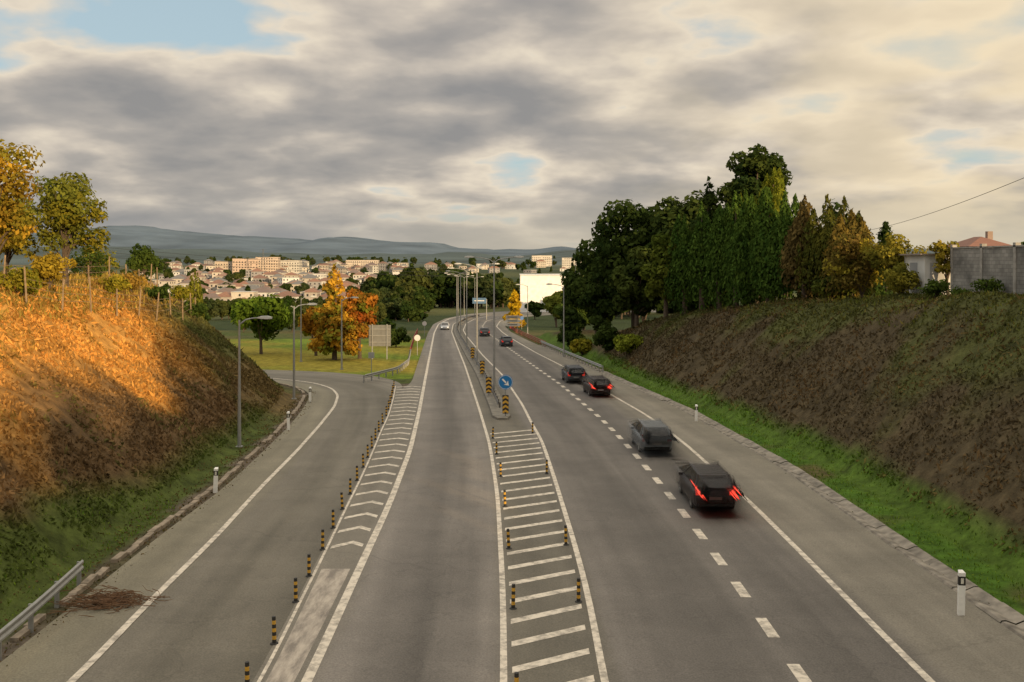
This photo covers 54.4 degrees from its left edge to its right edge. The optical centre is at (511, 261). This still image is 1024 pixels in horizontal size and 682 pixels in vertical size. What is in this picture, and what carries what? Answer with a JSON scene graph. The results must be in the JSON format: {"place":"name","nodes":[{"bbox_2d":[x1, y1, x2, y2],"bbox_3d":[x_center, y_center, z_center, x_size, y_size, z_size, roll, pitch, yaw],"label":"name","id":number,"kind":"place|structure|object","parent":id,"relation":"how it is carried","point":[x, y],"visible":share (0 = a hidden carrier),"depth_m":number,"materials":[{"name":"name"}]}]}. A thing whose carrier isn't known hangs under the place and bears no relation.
{"place":"outdoors","nodes":[
{"label":"outdoors","id":0,"kind":"place"},
{"bbox_2d":[0,370,401,681],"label":"exit ramp road","id":1,"kind":"structure","parent":0,"point":[229,591],"depth_m":31.57,"materials":[{"name":"asphalt"}]},
{"bbox_2d":[0,560,83,660],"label":"guardrail","id":2,"kind":"object","parent":1,"relation":"on","point":[16,622],"visible":0.96,"depth_m":26.28,"materials":[{"name":"metal"}]},
{"bbox_2d":[48,585,171,616],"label":"dead branches","id":3,"kind":"object","parent":1,"relation":"on","point":[105,598],"visible":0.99,"depth_m":28.05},
{"bbox_2d":[266,569,349,681],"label":"gore pavement","id":4,"kind":"structure","parent":0,"point":[322,596],"depth_m":26.40,"materials":[{"name":"paint"}]},
{"bbox_2d":[0,247,938,264],"bbox_3d":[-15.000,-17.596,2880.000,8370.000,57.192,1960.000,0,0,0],"label":"hills","id":5,"kind":"structure","parent":0,"point":[223,254],"depth_m":2523.99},
{"bbox_2d":[21,225,931,255],"bbox_3d":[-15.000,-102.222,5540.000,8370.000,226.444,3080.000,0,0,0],"label":"hills","id":6,"kind":"structure","parent":0,"point":[132,236],"depth_m":5037.40,"materials":[{"name":"grey"}]},
{"bbox_2d":[0,264,1023,661],"bbox_3d":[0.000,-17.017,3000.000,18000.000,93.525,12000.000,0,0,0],"label":"ground","id":7,"kind":"structure","parent":0,"point":[278,354],"depth_m":47.39,"materials":[{"name":"green plant"}]},
{"bbox_2d":[0,208,27,264],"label":"autumn tree","id":8,"kind":"object","parent":7,"relation":"on","point":[15,240],"visible":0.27,"depth_m":57.48,"materials":[{"name":"yellow plant"}]},
{"bbox_2d":[2,196,39,275],"bbox_3d":[-32.320,-1.540,64.040,3.839,5.754,4.673,0,0,0],"label":"deciduous tree","id":9,"kind":"object","parent":7,"relation":"on","point":[9,254],"visible":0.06,"depth_m":64.07,"materials":[{"name":"yellow plant"}]},
{"bbox_2d":[0,264,42,295],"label":"bush","id":10,"kind":"object","parent":7,"relation":"on","point":[13,278],"visible":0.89,"depth_m":51.52,"materials":[{"name":"green plant"}]},
{"bbox_2d":[0,139,45,251],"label":"autumn tree","id":11,"kind":"object","parent":7,"relation":"on","point":[10,213],"visible":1,"depth_m":50.23,"materials":[{"name":"yellow plant"}]},
{"bbox_2d":[28,251,77,288],"bbox_3d":[-26.328,0.690,57.026,2.599,2.546,2.738,0,0,0],"label":"bush","id":12,"kind":"object","parent":7,"relation":"on","point":[50,266],"visible":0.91,"depth_m":56.57,"materials":[{"name":"yellow plant"}]},
{"bbox_2d":[14,171,110,285],"bbox_3d":[-27.867,-1.750,62.312,5.487,7.728,5.743,0,0,-42],"label":"deciduous tree","id":13,"kind":"object","parent":7,"relation":"on","point":[64,215],"visible":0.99,"depth_m":61.80,"materials":[{"name":"green plant"}]},
{"bbox_2d":[68,245,110,277],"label":"bush","id":14,"kind":"object","parent":7,"relation":"on","point":[99,257],"visible":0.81,"depth_m":72.71,"materials":[{"name":"green plant"}]},
{"bbox_2d":[0,270,179,321],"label":"dry grass","id":15,"kind":"structure","parent":7,"relation":"on","point":[73,278],"depth_m":59.78,"materials":[{"name":"orange plant"}]},
{"bbox_2d":[0,484,185,627],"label":"grass","id":16,"kind":"structure","parent":7,"relation":"on","point":[150,517],"depth_m":35.58,"materials":[{"name":"green plant"}]},
{"bbox_2d":[76,246,119,272],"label":"bush","id":17,"kind":"object","parent":7,"relation":"on","point":[115,264],"visible":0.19,"depth_m":80.00,"materials":[{"name":"green plant"}]},
{"bbox_2d":[1,255,195,320],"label":"post and wire fence","id":18,"kind":"object","parent":7,"relation":"on","point":[89,287],"visible":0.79,"depth_m":61.01,"materials":[{"name":"brown wood"}]},
{"bbox_2d":[98,274,131,294],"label":"bush","id":19,"kind":"object","parent":7,"relation":"on","point":[113,283],"visible":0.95,"depth_m":65.73,"materials":[{"name":"yellow plant"}]},
{"bbox_2d":[0,284,268,535],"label":"bracken","id":20,"kind":"object","parent":7,"relation":"on","point":[22,433],"visible":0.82,"depth_m":51.16,"materials":[{"name":"brown plant"}]},
{"bbox_2d":[123,270,147,291],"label":"bush","id":21,"kind":"object","parent":7,"relation":"on","point":[135,281],"visible":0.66,"depth_m":69.81,"materials":[{"name":"yellow plant"}]},
{"bbox_2d":[0,281,283,592],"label":"slope vegetation","id":22,"kind":"object","parent":7,"relation":"on","point":[273,395],"visible":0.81,"depth_m":48.45,"materials":[{"name":"brown plant"}]},
{"bbox_2d":[125,243,164,277],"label":"deciduous tree","id":23,"kind":"object","parent":7,"relation":"on","point":[143,258],"visible":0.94,"depth_m":83.74,"materials":[{"name":"green plant"}]},
{"bbox_2d":[10,383,305,641],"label":"kerb","id":24,"kind":"structure","parent":7,"relation":"on","point":[89,580],"depth_m":35.75,"materials":[{"name":"concrete"}]},
{"bbox_2d":[0,391,315,665],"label":"verge litter","id":25,"kind":"object","parent":7,"relation":"on","point":[163,530],"visible":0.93,"depth_m":41.05,"materials":[{"name":"green plant"}]},
{"bbox_2d":[144,285,172,301],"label":"bush","id":26,"kind":"object","parent":7,"relation":"on","point":[161,290],"visible":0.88,"depth_m":73.77,"materials":[{"name":"green plant"}]},
{"bbox_2d":[170,285,193,300],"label":"bush","id":27,"kind":"object","parent":7,"relation":"on","point":[180,292],"visible":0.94,"depth_m":81.25,"materials":[{"name":"yellow plant"}]},
{"bbox_2d":[187,270,204,318],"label":"conifer tree","id":28,"kind":"object","parent":7,"relation":"on","point":[197,293],"visible":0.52,"depth_m":86.32,"materials":[{"name":"green plant"}]},
{"bbox_2d":[183,300,208,316],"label":"bush","id":29,"kind":"object","parent":7,"relation":"on","point":[200,308],"visible":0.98,"depth_m":78.70,"materials":[{"name":"green plant"}]},
{"bbox_2d":[232,258,257,276],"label":"apartment block","id":30,"kind":"structure","parent":7,"relation":"on","point":[244,263],"depth_m":1042.81,"materials":[{"name":"paint"}]},
{"bbox_2d":[236,316,271,447],"bbox_3d":[-14.389,6.721,55.537,1.978,7.330,0.355,0,0,-3],"label":"street lamp","id":31,"kind":"object","parent":7,"relation":"on","point":[239,445],"visible":1,"depth_m":55.44,"materials":[{"name":"metal"}]},
{"bbox_2d":[230,293,299,353],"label":"stone pine tree","id":32,"kind":"object","parent":7,"relation":"on","point":[273,308],"visible":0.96,"depth_m":129.72,"materials":[{"name":"green plant"}]},
{"bbox_2d":[256,257,279,271],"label":"apartment block","id":33,"kind":"structure","parent":7,"relation":"on","point":[273,267],"depth_m":1073.16,"materials":[{"name":"paint"}]},
{"bbox_2d":[9,259,567,302],"bbox_3d":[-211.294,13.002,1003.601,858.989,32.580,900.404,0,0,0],"label":"town","id":34,"kind":"object","parent":7,"relation":"on","point":[214,279],"visible":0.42,"depth_m":853.05,"materials":[{"name":"beige concrete"}]},
{"bbox_2d":[280,260,301,272],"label":"apartment block","id":35,"kind":"structure","parent":7,"relation":"on","point":[294,266],"depth_m":1092.91,"materials":[{"name":"paint"}]},
{"bbox_2d":[291,303,316,399],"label":"street lamp","id":36,"kind":"object","parent":7,"relation":"on","point":[294,307],"visible":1,"depth_m":78.94,"materials":[{"name":"metal"}]},
{"bbox_2d":[298,306,320,355],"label":"autumn tree","id":37,"kind":"object","parent":7,"relation":"on","point":[308,326],"visible":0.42,"depth_m":127.47,"materials":[{"name":"orange plant"}]},
{"bbox_2d":[306,263,361,359],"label":"autumn tree","id":38,"kind":"object","parent":7,"relation":"on","point":[327,322],"visible":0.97,"depth_m":119.95,"materials":[{"name":"orange plant"}]},
{"bbox_2d":[344,288,378,358],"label":"autumn tree","id":39,"kind":"object","parent":7,"relation":"on","point":[362,309],"visible":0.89,"depth_m":121.84,"materials":[{"name":"orange plant"}]},
{"bbox_2d":[346,260,378,266],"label":"apartment block","id":40,"kind":"structure","parent":7,"relation":"on","point":[360,262],"depth_m":1243.00,"materials":[{"name":"paint"}]},
{"bbox_2d":[369,324,390,358],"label":"traffic sign board","id":41,"kind":"object","parent":7,"relation":"on","point":[379,335],"visible":0.88,"depth_m":121.97,"materials":[{"name":"metal"}]},
{"bbox_2d":[363,349,410,382],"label":"guardrail","id":42,"kind":"object","parent":7,"relation":"on","point":[403,365],"visible":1,"depth_m":98.79,"materials":[{"name":"metal"}]},
{"bbox_2d":[391,327,410,346],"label":"bush","id":43,"kind":"object","parent":7,"relation":"on","point":[398,335],"visible":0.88,"depth_m":145.03,"materials":[{"name":"green plant"}]},
{"bbox_2d":[70,254,801,331],"bbox_3d":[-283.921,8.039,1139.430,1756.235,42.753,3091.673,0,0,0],"label":"forest","id":44,"kind":"object","parent":7,"relation":"on","point":[405,293],"visible":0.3,"depth_m":395.04,"materials":[{"name":"green plant"}]},
{"bbox_2d":[506,315,520,330],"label":"direction sign","id":45,"kind":"object","parent":7,"relation":"on","point":[512,318],"visible":0.93,"depth_m":195.96,"materials":[{"name":"metal"}]},
{"bbox_2d":[502,289,526,326],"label":"autumn tree","id":46,"kind":"object","parent":7,"relation":"on","point":[514,305],"visible":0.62,"depth_m":214.46,"materials":[{"name":"yellow plant"}]},
{"bbox_2d":[524,300,544,319],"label":"deciduous tree","id":47,"kind":"object","parent":7,"relation":"on","point":[534,308],"visible":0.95,"depth_m":260.60,"materials":[{"name":"green plant"}]},
{"bbox_2d":[519,274,564,311],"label":"white warehouse","id":48,"kind":"structure","parent":7,"relation":"on","point":[538,288],"depth_m":334.00,"materials":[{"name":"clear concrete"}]},
{"bbox_2d":[532,255,551,265],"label":"apartment block","id":49,"kind":"structure","parent":7,"relation":"on","point":[547,259],"depth_m":1492.87,"materials":[{"name":"white concrete"}]},
{"bbox_2d":[542,291,562,326],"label":"deciduous tree","id":50,"kind":"object","parent":7,"relation":"on","point":[552,301],"visible":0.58,"depth_m":214.11,"materials":[{"name":"green plant"}]},
{"bbox_2d":[552,299,588,323],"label":"deciduous tree","id":51,"kind":"object","parent":7,"relation":"on","point":[557,308],"visible":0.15,"depth_m":166.99,"materials":[{"name":"green plant"}]},
{"bbox_2d":[540,340,602,371],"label":"guardrail","id":52,"kind":"object","parent":7,"relation":"on","point":[577,356],"visible":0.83,"depth_m":118.93,"materials":[{"name":"metal"}]},
{"bbox_2d":[557,305,586,332],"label":"deciduous tree","id":53,"kind":"object","parent":7,"relation":"on","point":[574,320],"visible":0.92,"depth_m":151.63,"materials":[{"name":"green plant"}]},
{"bbox_2d":[557,330,586,348],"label":"bush","id":54,"kind":"object","parent":7,"relation":"on","point":[569,336],"visible":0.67,"depth_m":138.37,"materials":[{"name":"green plant"}]},
{"bbox_2d":[569,338,592,354],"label":"bush","id":55,"kind":"object","parent":7,"relation":"on","point":[582,346],"visible":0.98,"depth_m":127.42,"materials":[{"name":"green plant"}]},
{"bbox_2d":[560,239,624,311],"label":"oak tree","id":56,"kind":"object","parent":7,"relation":"on","point":[580,257],"visible":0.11,"depth_m":144.04,"materials":[{"name":"green plant"}]},
{"bbox_2d":[570,271,622,332],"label":"oak tree","id":57,"kind":"object","parent":7,"relation":"on","point":[594,302],"visible":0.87,"depth_m":131.37,"materials":[{"name":"green plant"}]},
{"bbox_2d":[592,322,618,351],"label":"bush","id":58,"kind":"object","parent":7,"relation":"on","point":[604,335],"visible":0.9,"depth_m":117.01,"materials":[{"name":"green plant"}]},
{"bbox_2d":[588,199,655,327],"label":"oak tree","id":59,"kind":"object","parent":7,"relation":"on","point":[620,244],"visible":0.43,"depth_m":131.66,"materials":[{"name":"green plant"}]},
{"bbox_2d":[613,333,642,354],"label":"bush","id":60,"kind":"object","parent":7,"relation":"on","point":[624,343],"visible":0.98,"depth_m":107.12,"materials":[{"name":"green plant"}]},
{"bbox_2d":[604,246,660,325],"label":"oak tree","id":61,"kind":"object","parent":7,"relation":"on","point":[627,282],"visible":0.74,"depth_m":116.98,"materials":[{"name":"green plant"}]},
{"bbox_2d":[638,233,679,317],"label":"deciduous tree","id":62,"kind":"object","parent":7,"relation":"on","point":[653,275],"visible":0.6,"depth_m":108.81,"materials":[{"name":"green plant"}]},
{"bbox_2d":[645,190,715,252],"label":"oak tree","id":63,"kind":"object","parent":7,"relation":"on","point":[664,220],"visible":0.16,"depth_m":126.62,"materials":[{"name":"green plant"}]},
{"bbox_2d":[664,213,697,313],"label":"thuja tree","id":64,"kind":"object","parent":7,"relation":"on","point":[681,241],"visible":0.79,"depth_m":106.48,"materials":[{"name":"green plant"}]},
{"bbox_2d":[685,201,715,309],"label":"thuja tree","id":65,"kind":"object","parent":7,"relation":"on","point":[699,240],"visible":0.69,"depth_m":102.89,"materials":[{"name":"green plant"}]},
{"bbox_2d":[675,176,732,310],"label":"pine tree","id":66,"kind":"object","parent":7,"relation":"on","point":[709,200],"visible":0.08,"depth_m":110.37,"materials":[{"name":"green plant"}]},
{"bbox_2d":[704,203,732,309],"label":"thuja tree","id":67,"kind":"object","parent":7,"relation":"on","point":[720,221],"visible":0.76,"depth_m":99.19,"materials":[{"name":"green plant"}]},
{"bbox_2d":[719,189,748,306],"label":"thuja tree","id":68,"kind":"object","parent":7,"relation":"on","point":[733,220],"visible":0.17,"depth_m":96.25,"materials":[{"name":"green plant"}]},
{"bbox_2d":[725,193,762,304],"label":"thuja tree","id":69,"kind":"object","parent":7,"relation":"on","point":[742,245],"visible":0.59,"depth_m":92.54,"materials":[{"name":"green plant"}]},
{"bbox_2d":[716,143,792,302],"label":"pine tree","id":70,"kind":"object","parent":7,"relation":"on","point":[753,168],"visible":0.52,"depth_m":104.57,"materials":[{"name":"green plant"}]},
{"bbox_2d":[747,187,779,301],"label":"thuja tree","id":71,"kind":"object","parent":7,"relation":"on","point":[765,211],"visible":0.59,"depth_m":89.36,"materials":[{"name":"green plant"}]},
{"bbox_2d":[754,167,789,302],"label":"cypress tree","id":72,"kind":"object","parent":7,"relation":"on","point":[777,193],"visible":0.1,"depth_m":96.49,"materials":[{"name":"green plant"}]},
{"bbox_2d":[757,190,799,300],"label":"thuja tree","id":73,"kind":"object","parent":7,"relation":"on","point":[775,242],"visible":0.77,"depth_m":86.36,"materials":[{"name":"green plant"}]},
{"bbox_2d":[539,345,1023,639],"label":"concrete gutter","id":74,"kind":"object","parent":7,"relation":"on","point":[997,610],"visible":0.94,"depth_m":36.55,"materials":[{"name":"concrete"}]},
{"bbox_2d":[777,193,820,298],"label":"cypress tree","id":75,"kind":"object","parent":7,"relation":"on","point":[795,231],"visible":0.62,"depth_m":82.70,"materials":[{"name":"green plant"}]},
{"bbox_2d":[577,353,1023,609],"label":"grass","id":76,"kind":"structure","parent":7,"relation":"on","point":[629,379],"depth_m":46.35,"materials":[{"name":"green plant"}]},
{"bbox_2d":[600,290,1023,557],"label":"slope vegetation","id":77,"kind":"object","parent":7,"relation":"on","point":[713,313],"visible":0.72,"depth_m":58.61,"materials":[{"name":"brown plant"}]},
{"bbox_2d":[794,194,836,297],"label":"cypress tree","id":78,"kind":"object","parent":7,"relation":"on","point":[816,246],"visible":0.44,"depth_m":80.34,"materials":[{"name":"green plant"}]},
{"bbox_2d":[622,288,1023,508],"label":"bracken","id":79,"kind":"object","parent":7,"relation":"on","point":[990,380],"visible":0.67,"depth_m":58.80,"materials":[{"name":"brown plant"}]},
{"bbox_2d":[789,199,869,299],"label":"pine tree","id":80,"kind":"object","parent":7,"relation":"on","point":[837,206],"visible":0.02,"depth_m":90.88,"materials":[{"name":"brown plant"}]},
{"bbox_2d":[810,269,855,299],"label":"bush","id":81,"kind":"object","parent":7,"relation":"on","point":[817,285],"visible":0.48,"depth_m":77.42,"materials":[{"name":"green plant"}]},
{"bbox_2d":[811,196,880,297],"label":"cypress tree","id":82,"kind":"object","parent":7,"relation":"on","point":[846,215],"visible":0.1,"depth_m":83.92,"materials":[{"name":"green plant"}]},
{"bbox_2d":[819,207,878,298],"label":"cypress tree","id":83,"kind":"object","parent":7,"relation":"on","point":[839,228],"visible":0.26,"depth_m":77.33,"materials":[{"name":"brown plant"}]},
{"bbox_2d":[822,227,886,296],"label":"autumn tree","id":84,"kind":"object","parent":7,"relation":"on","point":[860,272],"visible":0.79,"depth_m":73.46,"materials":[{"name":"green plant"}]},
{"bbox_2d":[715,289,1023,338],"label":"dry grass","id":85,"kind":"structure","parent":7,"relation":"on","point":[877,296],"depth_m":61.45,"materials":[{"name":"green plant"}]},
{"bbox_2d":[876,221,893,294],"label":"pine tree","id":86,"kind":"object","parent":7,"relation":"on","point":[881,234],"visible":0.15,"depth_m":111.52,"materials":[{"name":"green plant"}]},
{"bbox_2d":[862,232,928,293],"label":"autumn tree","id":87,"kind":"object","parent":7,"relation":"on","point":[889,253],"visible":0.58,"depth_m":70.30,"materials":[{"name":"yellow plant"}]},
{"bbox_2d":[884,261,921,294],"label":"bush","id":88,"kind":"object","parent":7,"relation":"on","point":[903,279],"visible":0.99,"depth_m":66.07,"materials":[{"name":"green plant"}]},
{"bbox_2d":[898,254,950,294],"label":"white shed","id":89,"kind":"structure","parent":7,"relation":"on","point":[922,264],"depth_m":65.81,"materials":[{"name":"paint"}]},
{"bbox_2d":[916,279,949,297],"bbox_3d":[26.637,1.898,62.544,1.905,1.600,1.877,0,0,-30],"label":"bush","id":90,"kind":"object","parent":7,"relation":"on","point":[936,288],"visible":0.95,"depth_m":62.21,"materials":[{"name":"green plant"}]},
{"bbox_2d":[927,240,959,293],"bbox_3d":[28.450,0.686,64.876,2.390,4.221,2.148,0,0,38],"label":"deciduous tree","id":91,"kind":"object","parent":7,"relation":"on","point":[942,249],"visible":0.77,"depth_m":64.51,"materials":[{"name":"yellow plant"}]},
{"bbox_2d":[947,231,1009,247],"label":"brick house","id":92,"kind":"structure","parent":7,"relation":"on","point":[988,240],"depth_m":75.67,"materials":[{"name":"orange tile"}]},
{"bbox_2d":[950,242,1023,294],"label":"concrete block wall","id":93,"kind":"structure","parent":7,"relation":"on","point":[1003,264],"depth_m":59.13,"materials":[{"name":"concrete"}]},
{"bbox_2d":[969,276,1005,291],"bbox_3d":[27.337,1.571,57.026,1.731,1.407,1.809,0,0,-14],"label":"bush","id":94,"kind":"object","parent":7,"relation":"on","point":[989,284],"visible":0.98,"depth_m":56.79,"materials":[{"name":"green plant"}]},
{"bbox_2d":[0,0,1023,250],"label":"sky","id":95,"kind":"structure","parent":0,"point":[473,124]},
{"bbox_2d":[253,314,1023,681],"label":"road","id":96,"kind":"structure","parent":0,"point":[669,604],"depth_m":32.09,"materials":[{"name":"asphalt"}]},
{"bbox_2d":[270,616,278,644],"bbox_3d":[-5.976,9.267,25.007,0.220,0.680,0.209,-2,-1,0],"label":"striped bollard","id":97,"kind":"object","parent":96,"relation":"on","point":[274,642],"visible":1,"depth_m":24.97,"materials":[{"name":"yellow paint"}]},
{"bbox_2d":[454,315,509,419],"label":"median island","id":98,"kind":"structure","parent":96,"relation":"on","point":[496,411],"depth_m":89.72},
{"bbox_2d":[454,263,498,364],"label":"street lamp","id":99,"kind":"object","parent":98,"relation":"on","point":[476,308],"visible":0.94,"depth_m":110.95,"materials":[{"name":"metal"}]},
{"bbox_2d":[457,315,500,407],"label":"guardrail","id":100,"kind":"object","parent":98,"relation":"on","point":[485,376],"visible":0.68,"depth_m":111.54,"materials":[{"name":"metal"}]},
{"bbox_2d":[464,256,523,389],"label":"street lamp","id":101,"kind":"object","parent":98,"relation":"on","point":[494,310],"visible":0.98,"depth_m":83.94,"materials":[{"name":"metal"}]},
{"bbox_2d":[498,375,512,415],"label":"keep right sign","id":102,"kind":"object","parent":98,"relation":"on","point":[505,382],"visible":1,"depth_m":67.29,"materials":[{"name":"metal"}]},
{"bbox_2d":[67,314,934,681],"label":"road marking","id":103,"kind":"object","parent":96,"relation":"on","point":[797,670],"visible":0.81,"depth_m":32.19,"materials":[{"name":"paint"}]},
{"bbox_2d":[561,365,584,382],"bbox_3d":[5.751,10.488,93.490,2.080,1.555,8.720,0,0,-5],"label":"car","id":104,"kind":"object","parent":96,"relation":"on","point":[573,372],"visible":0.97,"depth_m":91.63,"materials":[{"name":"paint"}]},
{"bbox_2d":[583,376,611,395],"bbox_3d":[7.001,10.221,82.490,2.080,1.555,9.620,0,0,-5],"label":"car","id":105,"kind":"object","parent":96,"relation":"on","point":[596,384],"visible":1,"depth_m":80.65,"materials":[{"name":"paint"}]},
{"bbox_2d":[630,421,671,451],"bbox_3d":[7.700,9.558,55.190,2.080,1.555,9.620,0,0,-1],"label":"car","id":106,"kind":"object","parent":96,"relation":"on","point":[651,435],"visible":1,"depth_m":53.33,"materials":[{"name":"paint"}]},
{"bbox_2d":[678,465,739,508],"bbox_3d":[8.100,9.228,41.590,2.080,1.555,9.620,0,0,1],"label":"car","id":107,"kind":"object","parent":96,"relation":"on","point":[706,485],"visible":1,"depth_m":39.77,"materials":[{"name":"paint"}]},
{"bbox_2d":[957,570,965,614],"bbox_3d":[12.263,9.136,27.199,0.191,1.370,0.155,1,0,0],"label":"delineator post","id":108,"kind":"object","parent":96,"relation":"on","point":[961,586],"visible":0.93,"depth_m":27.14,"materials":[{"name":"white plastic"}]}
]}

